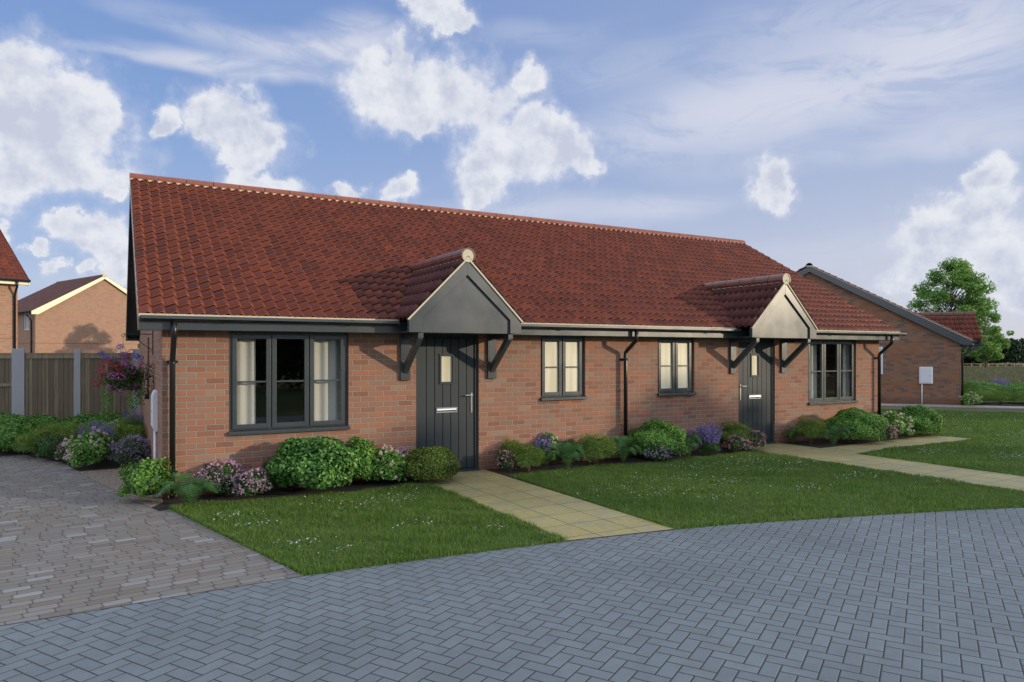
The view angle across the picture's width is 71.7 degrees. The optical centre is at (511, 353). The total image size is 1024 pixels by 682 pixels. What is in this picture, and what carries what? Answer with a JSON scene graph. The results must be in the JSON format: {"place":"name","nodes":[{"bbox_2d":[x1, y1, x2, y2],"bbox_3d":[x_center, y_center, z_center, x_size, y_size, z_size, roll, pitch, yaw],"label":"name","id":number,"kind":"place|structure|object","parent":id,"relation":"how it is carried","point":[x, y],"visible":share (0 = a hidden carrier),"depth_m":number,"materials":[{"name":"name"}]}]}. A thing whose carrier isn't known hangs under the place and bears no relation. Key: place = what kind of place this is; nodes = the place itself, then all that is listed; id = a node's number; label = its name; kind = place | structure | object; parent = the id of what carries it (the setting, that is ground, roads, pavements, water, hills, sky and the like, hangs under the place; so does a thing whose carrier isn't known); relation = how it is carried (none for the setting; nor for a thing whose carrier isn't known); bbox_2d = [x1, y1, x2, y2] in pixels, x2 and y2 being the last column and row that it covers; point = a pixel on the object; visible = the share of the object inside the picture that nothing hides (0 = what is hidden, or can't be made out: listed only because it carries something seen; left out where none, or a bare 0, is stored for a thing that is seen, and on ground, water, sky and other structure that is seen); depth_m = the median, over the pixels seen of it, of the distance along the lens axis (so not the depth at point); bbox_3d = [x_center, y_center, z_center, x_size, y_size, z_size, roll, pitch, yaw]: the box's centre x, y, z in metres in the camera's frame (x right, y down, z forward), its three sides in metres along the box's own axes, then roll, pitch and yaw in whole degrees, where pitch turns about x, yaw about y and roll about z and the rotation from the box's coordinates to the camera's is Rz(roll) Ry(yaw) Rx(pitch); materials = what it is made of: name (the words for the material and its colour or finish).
{"place":"outdoors","nodes":[
{"label":"outdoors","id":0,"kind":"place"},
{"bbox_2d":[0,229,30,352],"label":"house","id":1,"kind":"structure","parent":0,"point":[13,275],"depth_m":29.83,"materials":[{"name":"orange brick"},{"name":"tile"},{"name":"paint"}]},
{"bbox_2d":[18,274,138,352],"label":"house","id":2,"kind":"structure","parent":0,"point":[86,314],"depth_m":52.55,"materials":[{"name":"orange brick"}]},
{"bbox_2d":[24,313,28,329],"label":"window","id":3,"kind":"structure","parent":2,"relation":"in","point":[27,319],"depth_m":51.29,"materials":[{"name":"white plastic"}]},
{"bbox_2d":[0,450,301,625],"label":"driveway","id":4,"kind":"structure","parent":0,"point":[73,541],"depth_m":6.48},
{"bbox_2d":[78,468,162,506],"bbox_3d":[-5.371,1.809,9.610,0.996,0.001,3.400,0,0,-29],"label":"gravel strip","id":5,"kind":"object","parent":4,"relation":"on","point":[109,478],"visible":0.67,"depth_m":9.90,"materials":[{"name":"grey gravel"}]},
{"bbox_2d":[168,482,566,575],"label":"lawn","id":6,"kind":"structure","parent":0,"point":[387,520],"depth_m":7.39,"materials":[{"name":"green plant"}]},
{"bbox_2d":[213,485,505,550],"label":"daisies","id":7,"kind":"object","parent":6,"relation":"on","point":[343,507],"visible":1,"depth_m":7.46,"materials":[{"name":"white plant"}]},
{"bbox_2d":[0,507,1023,681],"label":"road","id":8,"kind":"structure","parent":0,"point":[938,596],"depth_m":4.85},
{"bbox_2d":[0,0,1023,340],"label":"sky","id":9,"kind":"structure","parent":0,"point":[871,144],"materials":[{"name":"blue"}]},
{"bbox_2d":[1,360,1023,625],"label":"ground","id":10,"kind":"structure","parent":0,"point":[653,462],"depth_m":23.21,"materials":[{"name":"grey"}]},
{"bbox_2d":[0,349,138,418],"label":"wooden fence","id":11,"kind":"object","parent":10,"relation":"on","point":[59,385],"visible":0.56,"depth_m":14.42,"materials":[{"name":"wood"}]},
{"bbox_2d":[12,448,148,470],"bbox_3d":[-8.822,1.812,13.633,3.050,0.001,7.000,0,0,-29],"label":"planting bed","id":12,"kind":"object","parent":10,"relation":"on","point":[104,464],"visible":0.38,"depth_m":11.62,"materials":[{"name":"soil"}]},
{"bbox_2d":[0,412,16,419],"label":"box shrub","id":13,"kind":"object","parent":12,"relation":"on","point":[2,414],"visible":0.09,"depth_m":13.46,"materials":[{"name":"green plant"}]},
{"bbox_2d":[0,422,29,450],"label":"box shrub","id":14,"kind":"object","parent":12,"relation":"on","point":[9,432],"visible":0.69,"depth_m":12.48,"materials":[{"name":"green plant"}]},
{"bbox_2d":[0,414,44,433],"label":"box shrub","id":15,"kind":"object","parent":12,"relation":"on","point":[31,423],"visible":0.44,"depth_m":12.97,"materials":[{"name":"green plant"}]},
{"bbox_2d":[7,429,48,456],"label":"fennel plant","id":16,"kind":"object","parent":12,"relation":"on","point":[29,442],"visible":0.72,"depth_m":12.19,"materials":[{"name":"green plant"}]},
{"bbox_2d":[27,413,66,424],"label":"box shrub","id":17,"kind":"object","parent":12,"relation":"on","point":[44,419],"visible":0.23,"depth_m":13.58,"materials":[{"name":"green plant"}]},
{"bbox_2d":[34,433,67,458],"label":"leafy shrub","id":18,"kind":"object","parent":12,"relation":"on","point":[48,447],"visible":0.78,"depth_m":11.84,"materials":[{"name":"green plant"}]},
{"bbox_2d":[30,421,71,449],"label":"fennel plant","id":19,"kind":"object","parent":12,"relation":"on","point":[54,429],"visible":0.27,"depth_m":12.51,"materials":[{"name":"green plant"}]},
{"bbox_2d":[52,442,68,460],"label":"flowering shrub","id":20,"kind":"object","parent":12,"relation":"on","point":[60,452],"visible":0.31,"depth_m":11.55,"materials":[{"name":"pink plant"}]},
{"bbox_2d":[41,422,79,434],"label":"box shrub","id":21,"kind":"object","parent":12,"relation":"on","point":[63,424],"visible":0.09,"depth_m":13.10,"materials":[{"name":"green plant"}]},
{"bbox_2d":[51,419,90,443],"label":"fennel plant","id":22,"kind":"object","parent":12,"relation":"on","point":[73,432],"visible":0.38,"depth_m":12.27,"materials":[{"name":"green plant"}]},
{"bbox_2d":[62,426,116,467],"bbox_3d":[-6.697,1.462,11.267,0.843,0.605,0.771,0,0,30],"label":"flowering shrub","id":23,"kind":"object","parent":12,"relation":"on","point":[88,446],"visible":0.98,"depth_m":11.05,"materials":[{"name":"green plant"}]},
{"bbox_2d":[70,412,114,425],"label":"box shrub","id":24,"kind":"object","parent":12,"relation":"on","point":[85,418],"visible":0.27,"depth_m":13.69,"materials":[{"name":"green plant"}]},
{"bbox_2d":[81,418,107,430],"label":"box shrub","id":25,"kind":"object","parent":12,"relation":"on","point":[92,419],"visible":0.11,"depth_m":13.29,"materials":[{"name":"green plant"}]},
{"bbox_2d":[77,419,116,460],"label":"lavender plant","id":26,"kind":"object","parent":12,"relation":"on","point":[110,432],"visible":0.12,"depth_m":11.84,"materials":[{"name":"purple plant"}]},
{"bbox_2d":[96,412,123,418],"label":"box shrub","id":27,"kind":"object","parent":12,"relation":"on","point":[111,415],"visible":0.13,"depth_m":14.28,"materials":[{"name":"green plant"}]},
{"bbox_2d":[99,420,129,446],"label":"fennel plant","id":28,"kind":"object","parent":12,"relation":"on","point":[115,429],"visible":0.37,"depth_m":12.56,"materials":[{"name":"green plant"}]},
{"bbox_2d":[108,419,139,433],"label":"box shrub","id":29,"kind":"object","parent":12,"relation":"on","point":[128,424],"visible":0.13,"depth_m":13.22,"materials":[{"name":"green plant"}]},
{"bbox_2d":[102,434,150,463],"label":"flowering shrub","id":30,"kind":"object","parent":12,"relation":"on","point":[133,450],"visible":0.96,"depth_m":11.21,"materials":[{"name":"purple plant"}]},
{"bbox_2d":[118,423,147,445],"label":"fennel plant","id":31,"kind":"object","parent":12,"relation":"on","point":[134,430],"visible":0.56,"depth_m":12.41,"materials":[{"name":"green plant"}]},
{"bbox_2d":[121,411,144,437],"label":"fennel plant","id":32,"kind":"object","parent":12,"relation":"on","point":[133,421],"visible":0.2,"depth_m":13.58,"materials":[{"name":"green plant"}]},
{"bbox_2d":[123,405,142,424],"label":"lavender plant","id":33,"kind":"object","parent":12,"relation":"on","point":[132,414],"visible":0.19,"depth_m":14.01,"materials":[{"name":"purple plant"}]},
{"bbox_2d":[152,477,422,510],"bbox_3d":[-2.788,1.812,9.220,3.400,0.001,0.820,0,0,-29],"label":"planting bed","id":34,"kind":"object","parent":10,"relation":"on","point":[354,486],"visible":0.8,"depth_m":9.27,"materials":[{"name":"soil"}]},
{"bbox_2d":[116,457,177,499],"bbox_3d":[-4.465,1.513,8.692,0.641,0.503,0.606,0,0,29],"label":"lime shrub","id":35,"kind":"object","parent":34,"relation":"on","point":[143,479],"visible":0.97,"depth_m":8.54,"materials":[{"name":"green plant"}]},
{"bbox_2d":[157,471,220,503],"bbox_3d":[-3.860,1.611,8.427,0.753,0.392,0.807,0,0,-22],"label":"fern","id":36,"kind":"object","parent":34,"relation":"on","point":[186,487],"visible":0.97,"depth_m":8.40,"materials":[{"name":"green plant"}]},
{"bbox_2d":[193,457,246,495],"bbox_3d":[-3.702,1.551,9.015,0.655,0.432,0.648,0,0,-6],"label":"flowering shrub","id":37,"kind":"object","parent":34,"relation":"on","point":[222,475],"visible":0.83,"depth_m":8.86,"materials":[{"name":"pink plant"}]},
{"bbox_2d":[228,467,274,495],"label":"flowering shrub","id":38,"kind":"object","parent":34,"relation":"on","point":[249,483],"visible":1,"depth_m":8.74,"materials":[{"name":"pink plant"}]},
{"bbox_2d":[262,457,276,485],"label":"leafy shrub","id":39,"kind":"object","parent":34,"relation":"on","point":[264,467],"visible":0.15,"depth_m":9.36,"materials":[{"name":"green plant"}]},
{"bbox_2d":[265,436,363,488],"bbox_3d":[-2.599,1.410,9.365,1.163,0.663,1.282,0,0,40],"label":"variegated shrub","id":40,"kind":"object","parent":34,"relation":"on","point":[318,462],"visible":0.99,"depth_m":8.99,"materials":[{"name":"green plant"}]},
{"bbox_2d":[346,436,376,480],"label":"box shrub","id":41,"kind":"object","parent":34,"relation":"on","point":[358,444],"visible":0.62,"depth_m":9.61,"materials":[{"name":"green plant"}]},
{"bbox_2d":[368,444,410,481],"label":"rose bush","id":42,"kind":"object","parent":34,"relation":"on","point":[389,466],"visible":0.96,"depth_m":9.69,"materials":[{"name":"green plant"}]},
{"bbox_2d":[405,446,461,479],"bbox_3d":[-1.132,1.524,9.980,0.835,0.446,0.790,0,0,-39],"label":"box shrub","id":43,"kind":"object","parent":34,"relation":"on","point":[432,463],"visible":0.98,"depth_m":9.73,"materials":[{"name":"green plant"}]},
{"bbox_2d":[121,173,906,498],"bbox_3d":[-0.084,-0.660,15.860,15.205,4.957,9.487,0,0,-29],"label":"bungalow","id":44,"kind":"object","parent":10,"relation":"on","point":[263,323],"visible":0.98,"depth_m":11.72,"materials":[{"name":"red brick"}]},
{"bbox_2d":[92,344,153,414],"bbox_3d":[-5.713,0.322,10.432,0.805,1.148,0.582,0,0,-29],"label":"hanging basket","id":45,"kind":"object","parent":44,"relation":"hanging from","point":[120,377],"visible":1,"depth_m":10.33,"materials":[{"name":"purple plant"}]},
{"bbox_2d":[228,331,349,435],"bbox_3d":[-3.019,0.382,9.640,1.600,1.376,0.240,0,0,-29],"label":"window","id":46,"kind":"structure","parent":44,"relation":"in","point":[325,354],"depth_m":9.61,"materials":[{"name":"paint"}]},
{"bbox_2d":[418,337,473,467],"bbox_3d":[-0.990,0.766,10.763,0.929,1.999,0.119,0,0,-29],"label":"door","id":47,"kind":"structure","parent":44,"relation":"in","point":[445,365],"depth_m":10.78,"materials":[{"name":"paint"}]},
{"bbox_2d":[540,336,586,400],"bbox_3d":[0.834,0.245,11.775,0.908,1.061,0.170,0,0,-29],"label":"window","id":48,"kind":"structure","parent":44,"relation":"in","point":[561,356],"depth_m":11.76,"materials":[{"name":"glass"}]},
{"bbox_2d":[657,337,696,395],"bbox_3d":[2.988,0.245,12.991,0.908,1.061,0.170,0,0,-29],"label":"window","id":49,"kind":"structure","parent":44,"relation":"in","point":[674,354],"depth_m":12.98,"materials":[{"name":"glass"}]},
{"bbox_2d":[739,341,770,440],"bbox_3d":[4.813,0.766,14.039,0.922,1.999,0.119,0,0,-29],"label":"door","id":50,"kind":"structure","parent":44,"relation":"in","point":[755,369],"depth_m":14.07,"materials":[{"name":"paint"}]},
{"bbox_2d":[808,340,857,404],"bbox_3d":[6.812,0.387,15.191,1.604,1.386,0.241,0,0,-29],"label":"window","id":51,"kind":"structure","parent":44,"relation":"in","point":[812,346],"depth_m":15.16,"materials":[{"name":"paint"}]},
{"bbox_2d":[485,448,754,476],"bbox_3d":[2.187,1.812,11.982,5.500,0.001,0.900,0,0,-29],"label":"planting bed","id":52,"kind":"object","parent":10,"relation":"on","point":[574,464],"visible":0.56,"depth_m":11.73,"materials":[{"name":"soil"}]},
{"bbox_2d":[495,450,515,470],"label":"flowering shrub","id":53,"kind":"object","parent":52,"relation":"on","point":[505,461],"visible":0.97,"depth_m":10.71,"materials":[{"name":"pink plant"}]},
{"bbox_2d":[495,436,530,467],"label":"shrub","id":54,"kind":"object","parent":52,"relation":"on","point":[513,443],"visible":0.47,"depth_m":11.05,"materials":[{"name":"green plant"}]},
{"bbox_2d":[511,443,548,470],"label":"shrub","id":55,"kind":"object","parent":52,"relation":"on","point":[528,459],"visible":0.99,"depth_m":10.75,"materials":[{"name":"green plant"}]},
{"bbox_2d":[532,434,554,465],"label":"lavender plant","id":56,"kind":"object","parent":52,"relation":"on","point":[546,443],"visible":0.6,"depth_m":11.34,"materials":[{"name":"purple plant"}]},
{"bbox_2d":[538,431,559,461],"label":"rose bush","id":57,"kind":"object","parent":52,"relation":"on","point":[553,438],"visible":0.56,"depth_m":11.39,"materials":[{"name":"green plant"}]},
{"bbox_2d":[542,442,585,466],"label":"fern","id":58,"kind":"object","parent":52,"relation":"on","point":[568,457],"visible":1,"depth_m":11.03,"materials":[{"name":"green plant"}]},
{"bbox_2d":[559,438,581,460],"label":"leafy shrub","id":59,"kind":"object","parent":52,"relation":"on","point":[571,441],"visible":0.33,"depth_m":11.51,"materials":[{"name":"green plant"}]},
{"bbox_2d":[575,430,619,464],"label":"shrub","id":60,"kind":"object","parent":52,"relation":"on","point":[593,445],"visible":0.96,"depth_m":11.37,"materials":[{"name":"green plant"}]},
{"bbox_2d":[608,435,640,461],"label":"fern","id":61,"kind":"object","parent":52,"relation":"on","point":[622,444],"visible":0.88,"depth_m":11.63,"materials":[{"name":"green plant"}]},
{"bbox_2d":[627,418,687,455],"bbox_3d":[2.498,1.436,12.188,1.010,0.638,0.995,0,0,-23],"label":"box shrub","id":62,"kind":"object","parent":52,"relation":"on","point":[647,435],"visible":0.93,"depth_m":11.92,"materials":[{"name":"green plant"}]},
{"bbox_2d":[643,444,675,460],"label":"flowering shrub","id":63,"kind":"object","parent":52,"relation":"on","point":[658,453],"visible":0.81,"depth_m":11.72,"materials":[{"name":"purple plant"}]},
{"bbox_2d":[668,442,686,457],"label":"flowering shrub","id":64,"kind":"object","parent":52,"relation":"on","point":[674,455],"visible":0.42,"depth_m":11.95,"materials":[{"name":"green plant"}]},
{"bbox_2d":[685,434,701,455],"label":"fern","id":65,"kind":"object","parent":52,"relation":"on","point":[692,443],"visible":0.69,"depth_m":12.30,"materials":[{"name":"green plant"}]},
{"bbox_2d":[685,427,703,449],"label":"flowering shrub","id":66,"kind":"object","parent":52,"relation":"on","point":[696,440],"visible":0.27,"depth_m":12.64,"materials":[{"name":"purple plant"}]},
{"bbox_2d":[696,422,722,455],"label":"lavender plant","id":67,"kind":"object","parent":52,"relation":"on","point":[710,443],"visible":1,"depth_m":12.48,"materials":[{"name":"purple plant"}]},
{"bbox_2d":[716,419,755,442],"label":"shrub","id":68,"kind":"object","parent":52,"relation":"on","point":[732,430],"visible":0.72,"depth_m":13.18,"materials":[{"name":"green plant"}]},
{"bbox_2d":[723,433,752,451],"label":"flowering shrub","id":69,"kind":"object","parent":52,"relation":"on","point":[735,442],"visible":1,"depth_m":12.77,"materials":[{"name":"pink plant"}]},
{"bbox_2d":[744,429,766,448],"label":"flowering shrub","id":70,"kind":"object","parent":52,"relation":"on","point":[758,441],"visible":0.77,"depth_m":13.06,"materials":[{"name":"pink plant"}]},
{"bbox_2d":[782,433,931,447],"bbox_3d":[7.404,1.812,14.784,4.060,0.001,1.350,0,0,-29],"label":"planting bed","id":71,"kind":"object","parent":10,"relation":"on","point":[822,443],"visible":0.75,"depth_m":14.52,"materials":[{"name":"soil"}]},
{"bbox_2d":[783,423,802,442],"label":"fern","id":72,"kind":"object","parent":71,"relation":"on","point":[791,433],"visible":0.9,"depth_m":14.20,"materials":[{"name":"green plant"}]},
{"bbox_2d":[792,415,830,443],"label":"shrub","id":73,"kind":"object","parent":71,"relation":"on","point":[809,428],"visible":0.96,"depth_m":14.00,"materials":[{"name":"green plant"}]},
{"bbox_2d":[817,424,851,444],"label":"fern","id":74,"kind":"object","parent":71,"relation":"on","point":[837,429],"visible":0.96,"depth_m":13.78,"materials":[{"name":"green plant"}]},
{"bbox_2d":[823,407,888,440],"bbox_3d":[6.953,1.422,14.402,1.226,0.656,1.145,0,0,-2],"label":"box shrub","id":75,"kind":"object","parent":71,"relation":"on","point":[858,423],"visible":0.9,"depth_m":14.04,"materials":[{"name":"green plant"}]},
{"bbox_2d":[884,425,898,438],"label":"flowering shrub","id":76,"kind":"object","parent":71,"relation":"on","point":[891,432],"visible":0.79,"depth_m":14.47,"materials":[{"name":"pink plant"}]},
{"bbox_2d":[882,410,914,435],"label":"rose bush","id":77,"kind":"object","parent":71,"relation":"on","point":[902,422],"visible":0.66,"depth_m":14.88,"materials":[{"name":"green plant"}]},
{"bbox_2d":[796,263,982,404],"bbox_3d":[12.972,-0.741,31.757,10.920,5.117,12.467,0,0,18],"label":"bungalow","id":78,"kind":"object","parent":10,"relation":"on","point":[922,361],"visible":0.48,"depth_m":25.02,"materials":[{"name":"brick"}]},
{"bbox_2d":[879,347,882,373],"bbox_3d":[12.790,0.268,25.397,0.900,0.980,0.019,0,0,18],"label":"window","id":79,"kind":"structure","parent":78,"relation":"in","point":[880,348],"depth_m":25.27,"materials":[{"name":"white plastic"}]},
{"bbox_2d":[907,257,1001,355],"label":"tree","id":80,"kind":"object","parent":10,"relation":"on","point":[961,273],"visible":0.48,"depth_m":90.55,"materials":[{"name":"green plant"}]},
{"bbox_2d":[959,391,982,404],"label":"rose bush","id":81,"kind":"object","parent":10,"relation":"on","point":[967,398],"visible":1,"depth_m":23.85,"materials":[{"name":"green plant"}]},
{"bbox_2d":[964,383,1001,400],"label":"box shrub","id":82,"kind":"object","parent":10,"relation":"on","point":[976,387],"visible":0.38,"depth_m":25.80,"materials":[{"name":"green plant"}]},
{"bbox_2d":[964,380,1004,388],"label":"box shrub","id":83,"kind":"object","parent":10,"relation":"on","point":[989,384],"visible":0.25,"depth_m":27.60,"materials":[{"name":"green plant"}]},
{"bbox_2d":[964,305,1014,367],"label":"tree","id":84,"kind":"object","parent":10,"relation":"on","point":[987,349],"visible":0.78,"depth_m":77.88,"materials":[{"name":"green plant"}]},
{"bbox_2d":[961,339,1023,365],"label":"distant hedgerow","id":85,"kind":"object","parent":10,"relation":"on","point":[1009,354],"visible":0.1,"depth_m":102.19,"materials":[{"name":"green plant"}]},
{"bbox_2d":[964,363,1023,366],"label":"rail fence","id":86,"kind":"object","parent":10,"relation":"on","point":[995,363],"visible":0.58,"depth_m":91.37,"materials":[{"name":"brown wood"}]},
{"bbox_2d":[965,404,1023,405],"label":"planting bed","id":87,"kind":"object","parent":10,"relation":"on","point":[996,404],"depth_m":24.86,"materials":[{"name":"soil"}]},
{"bbox_2d":[966,390,991,404],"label":"shrub","id":88,"kind":"object","parent":87,"relation":"on","point":[984,396],"visible":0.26,"depth_m":24.49,"materials":[{"name":"green plant"}]},
{"bbox_2d":[988,390,1018,404],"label":"shrub","id":89,"kind":"object","parent":87,"relation":"on","point":[1000,396],"visible":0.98,"depth_m":24.34,"materials":[{"name":"green plant"}]},
{"bbox_2d":[1010,391,1023,404],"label":"shrub","id":90,"kind":"object","parent":87,"relation":"on","point":[1020,397],"visible":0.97,"depth_m":24.21,"materials":[{"name":"green plant"}]},
{"bbox_2d":[987,376,1008,385],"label":"lavender plant","id":91,"kind":"object","parent":10,"relation":"on","point":[999,380],"visible":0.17,"depth_m":29.61,"materials":[{"name":"purple plant"}]},
{"bbox_2d":[995,384,1023,399],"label":"box shrub","id":92,"kind":"object","parent":10,"relation":"on","point":[1013,389],"visible":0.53,"depth_m":25.77,"materials":[{"name":"green plant"}]},
{"bbox_2d":[418,469,672,540],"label":"path","id":93,"kind":"structure","parent":0,"point":[571,518],"depth_m":8.31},
{"bbox_2d":[510,450,1023,529],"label":"lawn ground","id":94,"kind":"structure","parent":0,"point":[755,507],"depth_m":9.02,"materials":[{"name":"green plant"}]},
{"bbox_2d":[559,453,948,500],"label":"daisies","id":95,"kind":"object","parent":94,"relation":"on","point":[730,480],"visible":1,"depth_m":10.20,"materials":[{"name":"white plant"}]},
{"bbox_2d":[748,435,1023,490],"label":"path","id":96,"kind":"structure","parent":0,"point":[846,454],"depth_m":11.94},
{"bbox_2d":[857,431,1023,475],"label":"lawn","id":97,"kind":"structure","parent":0,"point":[982,443],"depth_m":12.71,"materials":[{"name":"green plant"}]},
{"bbox_2d":[881,404,1023,408],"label":"path","id":98,"kind":"structure","parent":0,"point":[963,406],"depth_m":23.84,"materials":[{"name":"grey concrete"}]},
{"bbox_2d":[881,408,1023,438],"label":"lawn","id":99,"kind":"structure","parent":0,"point":[999,419],"depth_m":18.12,"materials":[{"name":"green plant"}]},
{"bbox_2d":[892,404,942,432],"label":"box shrub","id":100,"kind":"object","parent":99,"relation":"on","point":[927,419],"visible":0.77,"depth_m":15.24,"materials":[{"name":"green plant"}]},
{"bbox_2d":[964,366,1023,384],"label":"meadow grass","id":101,"kind":"structure","parent":0,"point":[1013,375],"depth_m":53.59,"materials":[{"name":"green plant"}]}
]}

